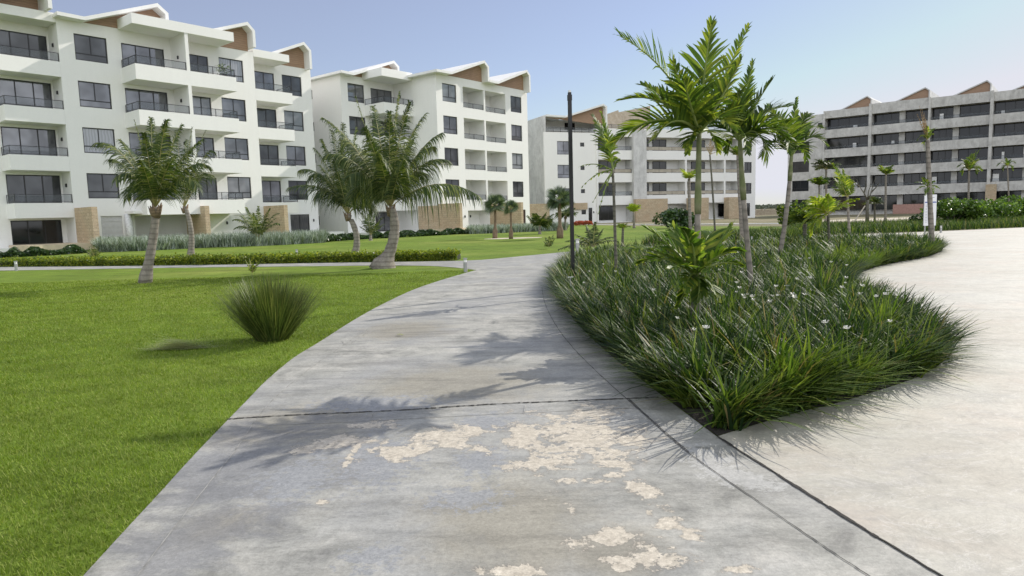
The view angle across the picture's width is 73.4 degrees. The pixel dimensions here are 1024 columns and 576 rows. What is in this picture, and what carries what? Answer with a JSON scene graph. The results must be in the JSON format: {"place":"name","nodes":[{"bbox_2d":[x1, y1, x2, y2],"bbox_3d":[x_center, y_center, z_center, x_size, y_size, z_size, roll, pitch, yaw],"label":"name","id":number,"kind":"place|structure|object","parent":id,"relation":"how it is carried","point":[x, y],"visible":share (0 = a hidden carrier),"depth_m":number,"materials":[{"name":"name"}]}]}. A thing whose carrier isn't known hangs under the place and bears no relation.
{"place":"outdoors","nodes":[
{"label":"outdoors","id":0,"kind":"place"},
{"bbox_2d":[203,271,337,341],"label":"ornamental grass","id":1,"kind":"object","parent":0,"point":[270,312],"depth_m":9.21,"materials":[{"name":"green plant"}]},
{"bbox_2d":[311,60,530,234],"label":"apartment building","id":2,"kind":"structure","parent":0,"point":[477,114],"depth_m":71.20,"materials":[{"name":"white paint"}]},
{"bbox_2d":[347,83,363,102],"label":"window","id":3,"kind":"structure","parent":2,"relation":"in","point":[354,90],"depth_m":68.70,"materials":[{"name":"grey glass"}]},
{"bbox_2d":[349,116,364,134],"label":"window","id":4,"kind":"structure","parent":2,"relation":"in","point":[354,122],"depth_m":68.93,"materials":[{"name":"grey glass"}]},
{"bbox_2d":[370,88,391,103],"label":"sliding door","id":5,"kind":"structure","parent":2,"relation":"in","point":[377,93],"depth_m":71.12,"materials":[{"name":"grey glass"}]},
{"bbox_2d":[442,83,455,102],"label":"window","id":6,"kind":"structure","parent":2,"relation":"in","point":[448,91],"depth_m":70.12,"materials":[{"name":"grey glass"}]},
{"bbox_2d":[443,115,456,133],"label":"window","id":7,"kind":"structure","parent":2,"relation":"in","point":[450,123],"depth_m":70.48,"materials":[{"name":"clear glass"}]},
{"bbox_2d":[0,240,938,575],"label":"concrete path","id":8,"kind":"structure","parent":0,"point":[588,482],"depth_m":4.35,"materials":[{"name":"grey concrete"}]},
{"bbox_2d":[137,326,628,575],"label":"filled score line","id":9,"kind":"object","parent":8,"relation":"on","point":[300,423],"visible":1,"depth_m":5.53,"materials":[{"name":"grey concrete"}]},
{"bbox_2d":[227,397,943,575],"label":"paving gap","id":10,"kind":"object","parent":8,"relation":"on","point":[819,500],"visible":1,"depth_m":4.26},
{"bbox_2d":[542,291,869,575],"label":"score line","id":11,"kind":"object","parent":8,"relation":"on","point":[655,423],"visible":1,"depth_m":4.78,"materials":[{"name":"grey concrete"}]},
{"bbox_2d":[0,225,940,575],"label":"lawn","id":12,"kind":"structure","parent":0,"point":[484,247],"depth_m":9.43,"materials":[{"name":"green plant"}]},
{"bbox_2d":[0,244,86,257],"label":"dark shrubs","id":13,"kind":"object","parent":12,"relation":"on","point":[31,251],"visible":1,"depth_m":39.13,"materials":[{"name":"green plant"}]},
{"bbox_2d":[89,117,213,283],"bbox_3d":[-9.822,-2.398,18.938,3.816,4.784,2.406,2,7,28],"label":"palm tree","id":14,"kind":"object","parent":12,"relation":"on","point":[146,183],"visible":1,"depth_m":18.63,"materials":[{"name":"green plant"}]},
{"bbox_2d":[124,334,218,350],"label":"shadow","id":15,"kind":"object","parent":12,"relation":"on","point":[175,344],"visible":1,"depth_m":8.95},
{"bbox_2d":[0,0,343,251],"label":"apartment building","id":16,"kind":"structure","parent":12,"relation":"on","point":[74,88],"depth_m":50.32,"materials":[{"name":"white paint"}]},
{"bbox_2d":[0,29,47,59],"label":"sliding door","id":17,"kind":"structure","parent":16,"relation":"in","point":[8,38],"depth_m":47.00,"materials":[{"name":"grey glass"}]},
{"bbox_2d":[0,78,52,107],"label":"sliding door","id":18,"kind":"structure","parent":16,"relation":"in","point":[11,87],"depth_m":47.23,"materials":[{"name":"grey glass"}]},
{"bbox_2d":[0,126,56,155],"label":"sliding door","id":19,"kind":"structure","parent":16,"relation":"in","point":[25,137],"depth_m":47.51,"materials":[{"name":"grey glass"}]},
{"bbox_2d":[5,174,61,203],"bbox_3d":[-33.315,-6.742,47.923,0.090,2.250,3.230,3,8,39],"label":"sliding door","id":20,"kind":"structure","parent":16,"relation":"in","point":[16,184],"depth_m":47.88,"materials":[{"name":"grey glass"}]},
{"bbox_2d":[10,220,62,244],"bbox_3d":[-33.293,-3.886,48.162,0.090,1.720,3.050,3,8,39],"label":"sliding door","id":21,"kind":"structure","parent":16,"relation":"in","point":[24,232],"depth_m":48.12,"materials":[{"name":"black glass"}]},
{"bbox_2d":[73,33,107,63],"bbox_3d":[-29.829,-16.910,48.615,0.090,1.780,2.100,3,8,39],"label":"window","id":22,"kind":"structure","parent":16,"relation":"in","point":[87,48],"depth_m":48.59,"materials":[{"name":"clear glass"}]},
{"bbox_2d":[78,81,111,108],"bbox_3d":[-29.741,-13.730,48.959,0.090,1.780,2.100,3,8,39],"label":"window","id":23,"kind":"structure","parent":16,"relation":"in","point":[91,94],"depth_m":48.95,"materials":[{"name":"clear glass"}]},
{"bbox_2d":[82,127,115,153],"bbox_3d":[-29.653,-10.549,49.302,0.090,1.780,2.100,3,8,39],"label":"window","id":24,"kind":"structure","parent":16,"relation":"in","point":[91,136],"depth_m":49.19,"materials":[{"name":"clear glass"}]},
{"bbox_2d":[86,173,119,197],"bbox_3d":[-29.564,-7.369,49.645,0.090,1.780,2.100,3,8,39],"label":"window","id":25,"kind":"structure","parent":16,"relation":"in","point":[99,185],"depth_m":49.56,"materials":[{"name":"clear glass"}]},
{"bbox_2d":[101,216,122,238],"bbox_3d":[-29.278,-4.262,50.266,0.100,1.996,1.450,3,8,39],"label":"garage door","id":26,"kind":"structure","parent":16,"relation":"in","point":[108,227],"depth_m":50.23,"materials":[{"name":"white metal"}]},
{"bbox_2d":[121,43,164,66],"bbox_3d":[-27.556,-16.927,51.364,0.090,2.200,3.050,3,8,39],"label":"sliding door","id":27,"kind":"structure","parent":16,"relation":"in","point":[128,50],"depth_m":51.24,"materials":[{"name":"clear glass"}]},
{"bbox_2d":[125,88,167,111],"bbox_3d":[-27.468,-13.747,51.707,0.090,2.200,3.050,3,8,39],"label":"sliding door","id":28,"kind":"structure","parent":16,"relation":"in","point":[132,95],"depth_m":51.61,"materials":[{"name":"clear glass"}]},
{"bbox_2d":[129,132,170,154],"bbox_3d":[-27.380,-10.567,52.050,0.090,2.200,3.050,3,8,39],"label":"sliding door","id":29,"kind":"structure","parent":16,"relation":"in","point":[134,141],"depth_m":51.24,"materials":[{"name":"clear glass"}]},
{"bbox_2d":[189,54,208,73],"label":"sliding door","id":30,"kind":"structure","parent":16,"relation":"in","point":[195,59],"depth_m":54.53,"materials":[{"name":"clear glass"}]},
{"bbox_2d":[192,96,211,115],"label":"sliding door","id":31,"kind":"structure","parent":16,"relation":"in","point":[205,102],"depth_m":54.89,"materials":[{"name":"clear glass"}]},
{"bbox_2d":[195,137,214,157],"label":"sliding door","id":32,"kind":"structure","parent":16,"relation":"in","point":[208,143],"depth_m":55.28,"materials":[{"name":"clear glass"}]},
{"bbox_2d":[198,178,217,199],"bbox_3d":[-24.648,-7.805,55.593,0.090,2.200,1.600,3,8,39],"label":"sliding door","id":33,"kind":"structure","parent":16,"relation":"in","point":[210,193],"depth_m":55.66,"materials":[{"name":"grey glass"}]},
{"bbox_2d":[219,57,243,82],"bbox_3d":[-23.196,-17.960,56.643,0.090,1.780,2.100,3,8,39],"label":"window","id":34,"kind":"structure","parent":16,"relation":"in","point":[236,65],"depth_m":56.81,"materials":[{"name":"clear glass"}]},
{"bbox_2d":[221,97,245,121],"bbox_3d":[-23.108,-14.780,56.987,0.090,1.780,2.100,3,8,39],"label":"window","id":35,"kind":"structure","parent":16,"relation":"in","point":[237,105],"depth_m":57.03,"materials":[{"name":"grey glass"}]},
{"bbox_2d":[224,137,248,159],"bbox_3d":[-23.020,-11.600,57.330,0.090,1.780,2.100,3,8,39],"label":"window","id":36,"kind":"structure","parent":16,"relation":"in","point":[240,145],"depth_m":57.33,"materials":[{"name":"grey glass"}]},
{"bbox_2d":[227,177,250,197],"bbox_3d":[-22.932,-8.419,57.673,0.090,1.780,2.100,3,8,39],"label":"window","id":37,"kind":"structure","parent":16,"relation":"in","point":[235,184],"depth_m":57.71,"materials":[{"name":"grey glass"}]},
{"bbox_2d":[254,71,273,90],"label":"sliding door","id":38,"kind":"structure","parent":16,"relation":"in","point":[263,77],"depth_m":61.56,"materials":[{"name":"grey glass"}]},
{"bbox_2d":[257,108,276,127],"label":"sliding door","id":39,"kind":"structure","parent":16,"relation":"in","point":[268,115],"depth_m":61.90,"materials":[{"name":"grey glass"}]},
{"bbox_2d":[259,144,278,165],"bbox_3d":[-22.062,-11.831,62.255,0.090,2.230,2.000,3,8,39],"label":"sliding door","id":40,"kind":"structure","parent":16,"relation":"in","point":[266,151],"depth_m":62.27,"materials":[{"name":"grey glass"}]},
{"bbox_2d":[262,181,280,200],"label":"sliding door","id":41,"kind":"structure","parent":16,"relation":"in","point":[268,187],"depth_m":62.61,"materials":[{"name":"grey glass"}]},
{"bbox_2d":[282,75,301,96],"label":"window","id":42,"kind":"structure","parent":16,"relation":"in","point":[295,82],"depth_m":63.80,"materials":[{"name":"grey glass"}]},
{"bbox_2d":[284,110,303,130],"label":"window","id":43,"kind":"structure","parent":16,"relation":"in","point":[296,118],"depth_m":64.11,"materials":[{"name":"grey glass"}]},
{"bbox_2d":[286,146,305,165],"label":"window","id":44,"kind":"structure","parent":16,"relation":"in","point":[297,153],"depth_m":64.46,"materials":[{"name":"grey glass"}]},
{"bbox_2d":[288,181,307,199],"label":"window","id":45,"kind":"structure","parent":16,"relation":"in","point":[292,196],"depth_m":64.66,"materials":[{"name":"grey glass"}]},
{"bbox_2d":[290,214,309,232],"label":"sliding door","id":46,"kind":"structure","parent":16,"relation":"in","point":[298,221],"depth_m":65.07,"materials":[{"name":"grey glass"}]},
{"bbox_2d":[170,126,216,254],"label":"palm tree","id":47,"kind":"object","parent":12,"relation":"on","point":[191,240],"visible":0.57,"depth_m":32.93,"materials":[{"name":"green plant"}]},
{"bbox_2d":[90,227,329,251],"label":"silver shrubs","id":48,"kind":"object","parent":12,"relation":"on","point":[134,243],"visible":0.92,"depth_m":45.04,"materials":[{"name":"green plant"}]},
{"bbox_2d":[0,247,460,266],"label":"clipped hedge","id":49,"kind":"object","parent":12,"relation":"on","point":[454,254],"visible":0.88,"depth_m":26.65,"materials":[{"name":"green plant"}]},
{"bbox_2d":[232,206,279,237],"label":"young palm","id":50,"kind":"object","parent":12,"relation":"on","point":[255,224],"visible":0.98,"depth_m":45.28,"materials":[{"name":"green plant"}]},
{"bbox_2d":[285,122,385,252],"bbox_3d":[-7.613,-4.338,30.850,5.050,5.969,3.260,1,7,25],"label":"palm tree","id":51,"kind":"object","parent":12,"relation":"on","point":[337,192],"visible":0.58,"depth_m":30.56,"materials":[{"name":"green plant"}]},
{"bbox_2d":[360,214,383,240],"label":"young palm","id":52,"kind":"object","parent":12,"relation":"on","point":[369,226],"visible":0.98,"depth_m":49.83,"materials":[{"name":"green plant"}]},
{"bbox_2d":[326,228,468,241],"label":"dark shrubs","id":53,"kind":"object","parent":12,"relation":"on","point":[378,234],"visible":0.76,"depth_m":55.62,"materials":[{"name":"green plant"}]},
{"bbox_2d":[319,91,484,268],"bbox_3d":[-3.744,-3.390,22.110,4.502,5.985,4.021,-5,7,-32],"label":"palm tree","id":54,"kind":"object","parent":12,"relation":"on","point":[380,177],"visible":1,"depth_m":21.69,"materials":[{"name":"green plant"}]},
{"bbox_2d":[490,237,540,238],"bbox_3d":[0.079,-3.377,46.559,3.971,0.001,2.039,-2,6,0],"label":"sand patch","id":55,"kind":"object","parent":12,"relation":"on","point":[516,238],"visible":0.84,"depth_m":46.72,"materials":[{"name":"beige sand"}]},
{"bbox_2d":[482,193,505,237],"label":"fan palm","id":56,"kind":"object","parent":55,"relation":"on","point":[498,200],"visible":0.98,"depth_m":46.94,"materials":[{"name":"green plant"}]},
{"bbox_2d":[503,199,519,238],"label":"fan palm","id":57,"kind":"object","parent":55,"relation":"on","point":[511,204],"visible":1,"depth_m":45.21,"materials":[{"name":"green plant"}]},
{"bbox_2d":[464,221,568,233],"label":"silver shrubs","id":58,"kind":"object","parent":12,"relation":"on","point":[488,228],"visible":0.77,"depth_m":61.07,"materials":[{"name":"green plant"}]},
{"bbox_2d":[526,212,554,233],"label":"young palm","id":59,"kind":"object","parent":12,"relation":"on","point":[535,219],"visible":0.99,"depth_m":53.72,"materials":[{"name":"green plant"}]},
{"bbox_2d":[544,185,574,237],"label":"fan palm","id":60,"kind":"object","parent":12,"relation":"on","point":[560,201],"visible":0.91,"depth_m":43.67,"materials":[{"name":"green plant"}]},
{"bbox_2d":[652,207,694,227],"bbox_3d":[14.255,-6.072,59.774,3.920,1.958,2.427,-2,6,0],"label":"broadleaf shrub","id":61,"kind":"object","parent":12,"relation":"on","point":[677,216],"visible":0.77,"depth_m":59.25,"materials":[{"name":"green plant"}]},
{"bbox_2d":[680,168,695,229],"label":"palm tree","id":62,"kind":"object","parent":12,"relation":"on","point":[686,175],"visible":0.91,"depth_m":35.11,"materials":[{"name":"green plant"}]},
{"bbox_2d":[639,226,791,245],"bbox_3d":[11.201,-2.833,35.857,6.808,0.600,12.839,1,7,26],"label":"iris patch","id":63,"kind":"object","parent":12,"relation":"on","point":[761,232],"visible":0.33,"depth_m":34.89,"materials":[{"name":"green plant"}]},
{"bbox_2d":[567,250,943,435],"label":"bed soil","id":64,"kind":"structure","parent":12,"relation":"on","point":[698,415],"depth_m":5.64,"materials":[{"name":"brown soil"}]},
{"bbox_2d":[567,90,574,276],"bbox_3d":[1.278,-2.099,14.807,0.200,4.224,0.200,-3,6,-17],"label":"lamp post","id":65,"kind":"object","parent":64,"relation":"on","point":[570,149],"visible":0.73,"depth_m":14.76,"materials":[{"name":"black metal"}]},
{"bbox_2d":[558,222,613,250],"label":"young palm","id":66,"kind":"object","parent":64,"relation":"on","point":[597,240],"visible":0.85,"depth_m":28.24,"materials":[{"name":"green plant"}]},
{"bbox_2d":[579,111,620,273],"bbox_3d":[1.847,-1.738,14.164,0.839,3.774,0.798,0,6,14],"label":"palm tree","id":67,"kind":"object","parent":64,"relation":"on","point":[603,132],"visible":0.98,"depth_m":14.06,"materials":[{"name":"green plant"}]},
{"bbox_2d":[605,15,750,322],"bbox_3d":[1.979,-1.099,7.729,1.734,3.876,1.664,-2,6,0],"label":"palm tree","id":68,"kind":"object","parent":64,"relation":"on","point":[689,104],"visible":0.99,"depth_m":7.59,"materials":[{"name":"green plant"}]},
{"bbox_2d":[623,219,746,326],"bbox_3d":[2.102,0.011,8.021,1.690,1.603,1.351,-4,7,-24],"label":"palm tree","id":69,"kind":"object","parent":64,"relation":"on","point":[691,254],"visible":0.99,"depth_m":7.91,"materials":[{"name":"green plant"}]},
{"bbox_2d":[729,145,744,240],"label":"palm tree","id":70,"kind":"object","parent":64,"relation":"on","point":[735,150],"visible":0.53,"depth_m":30.68,"materials":[{"name":"green plant"}]},
{"bbox_2d":[696,58,795,283],"bbox_3d":[3.688,-1.632,11.124,1.666,4.123,2.403,1,7,21],"label":"palm tree","id":71,"kind":"object","parent":64,"relation":"on","point":[749,127],"visible":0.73,"depth_m":10.68,"materials":[{"name":"green plant"}]},
{"bbox_2d":[534,227,1022,433],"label":"iris planting","id":72,"kind":"object","parent":64,"relation":"on","point":[786,360],"visible":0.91,"depth_m":7.42,"materials":[{"name":"green plant"}]},
{"bbox_2d":[749,96,829,254],"bbox_3d":[7.454,-2.837,18.651,2.095,4.705,2.970,1,7,26],"label":"palm tree","id":73,"kind":"object","parent":64,"relation":"on","point":[791,146],"visible":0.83,"depth_m":18.58,"materials":[{"name":"green plant"}]},
{"bbox_2d":[788,208,816,237],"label":"palm tree","id":74,"kind":"object","parent":64,"relation":"on","point":[798,218],"visible":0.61,"depth_m":28.01,"materials":[{"name":"green plant"}]},
{"bbox_2d":[797,193,859,243],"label":"palm tree","id":75,"kind":"object","parent":64,"relation":"on","point":[826,205],"visible":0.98,"depth_m":23.05,"materials":[{"name":"green plant"}]},
{"bbox_2d":[914,106,939,241],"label":"palm tree","id":76,"kind":"object","parent":64,"relation":"on","point":[928,191],"visible":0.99,"depth_m":22.72,"materials":[{"name":"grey plant"}]},
{"bbox_2d":[776,199,816,225],"bbox_3d":[21.284,-5.499,51.056,3.215,2.193,2.535,-2,6,0],"label":"broadleaf shrub","id":77,"kind":"object","parent":12,"relation":"on","point":[779,209],"visible":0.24,"depth_m":50.99,"materials":[{"name":"green plant"}]},
{"bbox_2d":[48,0,1023,205],"label":"sky","id":78,"kind":"structure","parent":0,"point":[831,55],"materials":[{"name":"blue"}]},
{"bbox_2d":[568,209,1022,366],"bbox_3d":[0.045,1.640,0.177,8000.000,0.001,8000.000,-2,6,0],"label":"ground","id":79,"kind":"structure","parent":0,"point":[765,218],"depth_m":85.43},
{"bbox_2d":[528,104,755,223],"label":"apartment building","id":80,"kind":"structure","parent":79,"relation":"on","point":[650,179],"depth_m":98.94,"materials":[{"name":"white paint"}]},
{"bbox_2d":[877,165,894,220],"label":"palm tree","id":81,"kind":"object","parent":79,"relation":"on","point":[886,170],"visible":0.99,"depth_m":55.24,"materials":[{"name":"green plant"}]},
{"bbox_2d":[787,80,1023,214],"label":"apartment building","id":82,"kind":"structure","parent":79,"relation":"on","point":[866,136],"depth_m":105.59,"materials":[{"name":"grey concrete"}]},
{"bbox_2d":[827,136,867,149],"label":"sliding door","id":83,"kind":"structure","parent":82,"relation":"in","point":[861,141],"depth_m":112.67,"materials":[{"name":"black glass"}]},
{"bbox_2d":[827,156,867,167],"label":"sliding door","id":84,"kind":"structure","parent":82,"relation":"in","point":[846,162],"depth_m":112.60,"materials":[{"name":"black glass"}]},
{"bbox_2d":[828,116,868,129],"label":"sliding door","id":85,"kind":"structure","parent":82,"relation":"in","point":[847,122],"depth_m":112.32,"materials":[{"name":"black glass"}]},
{"bbox_2d":[832,196,865,210],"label":"sliding door","id":86,"kind":"structure","parent":82,"relation":"in","point":[858,203],"depth_m":112.87,"materials":[{"name":"black glass"}]},
{"bbox_2d":[873,154,897,165],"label":"sliding door","id":87,"kind":"structure","parent":82,"relation":"in","point":[878,160],"depth_m":109.38,"materials":[{"name":"black glass"}]},
{"bbox_2d":[873,174,897,186],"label":"sliding door","id":88,"kind":"structure","parent":82,"relation":"in","point":[891,179],"depth_m":109.76,"materials":[{"name":"black glass"}]},
{"bbox_2d":[874,133,898,145],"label":"sliding door","id":89,"kind":"structure","parent":82,"relation":"in","point":[886,139],"depth_m":109.03,"materials":[{"name":"black glass"}]},
{"bbox_2d":[874,112,899,124],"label":"sliding door","id":90,"kind":"structure","parent":82,"relation":"in","point":[888,118],"depth_m":108.68,"materials":[{"name":"black glass"}]},
{"bbox_2d":[904,152,925,164],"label":"sliding door","id":91,"kind":"structure","parent":82,"relation":"in","point":[911,158],"depth_m":106.74,"materials":[{"name":"black glass"}]},
{"bbox_2d":[931,150,951,162],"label":"sliding door","id":92,"kind":"structure","parent":82,"relation":"in","point":[946,155],"depth_m":104.49,"materials":[{"name":"black glass"}]},
{"bbox_2d":[932,129,952,141],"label":"sliding door","id":93,"kind":"structure","parent":82,"relation":"in","point":[947,133],"depth_m":104.11,"materials":[{"name":"black glass"}]},
{"bbox_2d":[957,170,986,182],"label":"sliding door","id":94,"kind":"structure","parent":82,"relation":"in","point":[981,176],"depth_m":102.22,"materials":[{"name":"black glass"}]},
{"bbox_2d":[958,148,987,160],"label":"sliding door","id":95,"kind":"structure","parent":82,"relation":"in","point":[962,154],"depth_m":101.87,"materials":[{"name":"black glass"}]},
{"bbox_2d":[959,126,988,139],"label":"sliding door","id":96,"kind":"structure","parent":82,"relation":"in","point":[976,131],"depth_m":101.60,"materials":[{"name":"black glass"}]},
{"bbox_2d":[960,103,989,116],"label":"sliding door","id":97,"kind":"structure","parent":82,"relation":"in","point":[982,109],"depth_m":101.25,"materials":[{"name":"black glass"}]},
{"bbox_2d":[992,168,1021,180],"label":"sliding door","id":98,"kind":"structure","parent":82,"relation":"in","point":[1017,172],"depth_m":99.36,"materials":[{"name":"black glass"}]},
{"bbox_2d":[993,145,1023,158],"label":"sliding door","id":99,"kind":"structure","parent":82,"relation":"in","point":[1010,151],"depth_m":99.17,"materials":[{"name":"black glass"}]},
{"bbox_2d":[994,123,1023,136],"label":"sliding door","id":100,"kind":"structure","parent":82,"relation":"in","point":[1013,129],"depth_m":98.91,"materials":[{"name":"black glass"}]},
{"bbox_2d":[995,100,1023,113],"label":"sliding door","id":101,"kind":"structure","parent":82,"relation":"in","point":[1013,106],"depth_m":98.56,"materials":[{"name":"black glass"}]},
{"bbox_2d":[919,196,989,220],"bbox_3d":[29.908,-5.142,46.245,4.619,2.053,2.817,-5,7,-26],"label":"broadleaf shrub","id":102,"kind":"object","parent":79,"relation":"on","point":[956,208],"visible":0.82,"depth_m":45.54,"materials":[{"name":"green plant"}]},
{"bbox_2d":[957,150,982,199],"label":"palm tree","id":103,"kind":"object","parent":79,"relation":"on","point":[969,164],"visible":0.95,"depth_m":56.20,"materials":[{"name":"green plant"}]},
{"bbox_2d":[981,202,1022,220],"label":"broadleaf shrub","id":104,"kind":"object","parent":79,"relation":"on","point":[995,209],"visible":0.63,"depth_m":49.17,"materials":[{"name":"green plant"}]},
{"bbox_2d":[822,217,918,222],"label":"sand walk","id":105,"kind":"structure","parent":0,"point":[905,218],"depth_m":72.92,"materials":[{"name":"beige sand"}]},
{"bbox_2d":[811,158,841,221],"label":"palm tree","id":106,"kind":"object","parent":105,"relation":"on","point":[824,164],"visible":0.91,"depth_m":59.56,"materials":[{"name":"green plant"}]},
{"bbox_2d":[719,227,1023,575],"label":"plaza","id":107,"kind":"structure","parent":0,"point":[932,478],"depth_m":4.79,"materials":[{"name":"beige concrete"}]},
{"bbox_2d":[832,163,854,231],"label":"palm tree","id":108,"kind":"object","parent":107,"relation":"on","point":[845,187],"visible":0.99,"depth_m":33.32,"materials":[{"name":"green plant"}]},
{"bbox_2d":[786,214,1023,237],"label":"iris strip","id":109,"kind":"object","parent":107,"relation":"on","point":[873,226],"visible":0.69,"depth_m":40.57,"materials":[{"name":"green plant"}]},
{"bbox_2d":[923,194,936,233],"bbox_3d":[21.008,-3.671,34.537,0.600,2.030,0.064,-2,6,0],"label":"notice board","id":110,"kind":"object","parent":107,"relation":"on","point":[925,219],"visible":0.65,"depth_m":34.49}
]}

